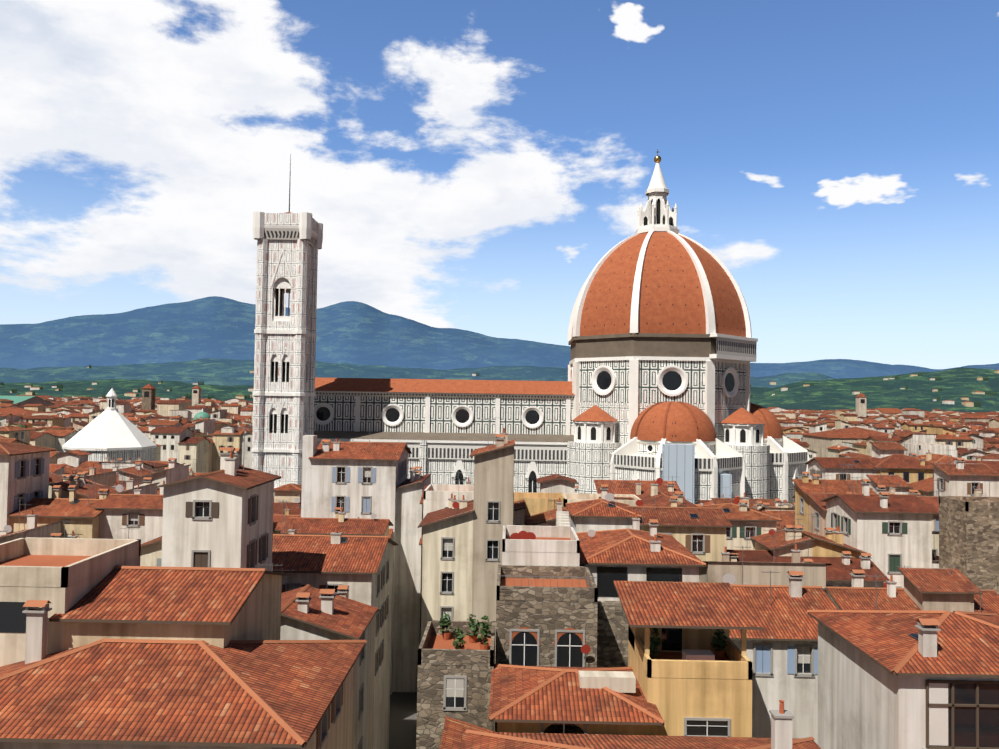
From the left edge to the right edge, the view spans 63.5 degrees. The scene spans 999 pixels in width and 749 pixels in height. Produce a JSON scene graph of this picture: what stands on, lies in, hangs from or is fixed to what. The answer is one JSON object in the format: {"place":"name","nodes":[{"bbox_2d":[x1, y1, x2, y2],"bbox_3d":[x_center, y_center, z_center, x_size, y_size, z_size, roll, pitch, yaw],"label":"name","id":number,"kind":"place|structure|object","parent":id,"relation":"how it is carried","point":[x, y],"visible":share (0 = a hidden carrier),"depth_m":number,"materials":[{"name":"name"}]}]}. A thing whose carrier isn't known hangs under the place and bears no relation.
{"place":"outdoors","nodes":[
{"label":"outdoors","id":0,"kind":"place"},
{"bbox_2d":[389,692,416,748],"bbox_3d":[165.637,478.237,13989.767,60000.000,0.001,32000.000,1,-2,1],"label":"ground","id":1,"kind":"structure","parent":0,"point":[403,721],"depth_m":90.09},
{"bbox_2d":[62,389,156,461],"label":"baptistery","id":2,"kind":"structure","parent":1,"relation":"on","point":[111,431],"depth_m":245.42,"materials":[{"name":"stone"}]},
{"bbox_2d":[251,154,322,492],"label":"campanile","id":3,"kind":"structure","parent":1,"relation":"on","point":[289,244],"depth_m":214.16,"materials":[{"name":"stone"}]},
{"bbox_2d":[0,384,892,456],"bbox_3d":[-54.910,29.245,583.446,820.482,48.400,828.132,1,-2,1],"label":"buildings","id":4,"kind":"structure","parent":1,"relation":"on","point":[820,443],"depth_m":391.40,"materials":[{"name":"tile"}]},
{"bbox_2d":[0,418,998,748],"bbox_3d":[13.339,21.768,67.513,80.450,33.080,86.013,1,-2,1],"label":"houses","id":5,"kind":"structure","parent":1,"relation":"on","point":[634,637],"depth_m":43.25,"materials":[{"name":"tile"}]},
{"bbox_2d":[0,407,998,509],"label":"houses","id":6,"kind":"structure","parent":1,"relation":"on","point":[905,455],"depth_m":263.07,"materials":[{"name":"tile"}]},
{"bbox_2d":[314,149,809,503],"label":"cathedral","id":7,"kind":"structure","parent":1,"relation":"on","point":[660,313],"depth_m":228.55,"materials":[{"name":"stone"}]},
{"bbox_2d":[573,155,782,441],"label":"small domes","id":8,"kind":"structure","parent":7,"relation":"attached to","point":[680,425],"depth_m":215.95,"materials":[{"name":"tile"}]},
{"bbox_2d":[0,358,996,387],"bbox_3d":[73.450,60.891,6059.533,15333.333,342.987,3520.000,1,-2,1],"label":"hills","id":9,"kind":"structure","parent":0,"point":[226,372],"depth_m":5687.53,"materials":[{"name":"green plant"}]},
{"bbox_2d":[87,364,775,384],"bbox_3d":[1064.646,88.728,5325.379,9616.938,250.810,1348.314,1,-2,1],"label":"hill villas","id":10,"kind":"object","parent":9,"relation":"on","point":[770,383],"visible":0.12,"depth_m":5564.86,"materials":[{"name":"tile"}]},
{"bbox_2d":[0,296,998,378],"bbox_3d":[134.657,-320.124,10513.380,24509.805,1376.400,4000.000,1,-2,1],"label":"hills","id":11,"kind":"structure","parent":0,"point":[348,332],"depth_m":9967.68,"materials":[{"name":"blue"}]},
{"bbox_2d":[0,367,998,412],"bbox_3d":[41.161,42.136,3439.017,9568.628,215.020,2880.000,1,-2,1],"label":"hills","id":12,"kind":"structure","parent":0,"point":[955,384],"depth_m":2914.91,"materials":[{"name":"green plant"}]},
{"bbox_2d":[1,370,998,406],"bbox_3d":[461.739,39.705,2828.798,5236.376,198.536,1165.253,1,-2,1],"label":"distant buildings","id":13,"kind":"structure","parent":12,"relation":"on","point":[969,404],"depth_m":2823.74,"materials":[{"name":"tile"}]},
{"bbox_2d":[0,395,998,432],"bbox_3d":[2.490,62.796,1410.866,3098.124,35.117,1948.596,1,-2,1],"label":"houses","id":14,"kind":"structure","parent":0,"point":[243,409],"depth_m":637.19,"materials":[{"name":"tile"}]},
{"bbox_2d":[0,0,998,368],"label":"sky","id":15,"kind":"structure","parent":0,"point":[469,165],"materials":[{"name":"blue"}]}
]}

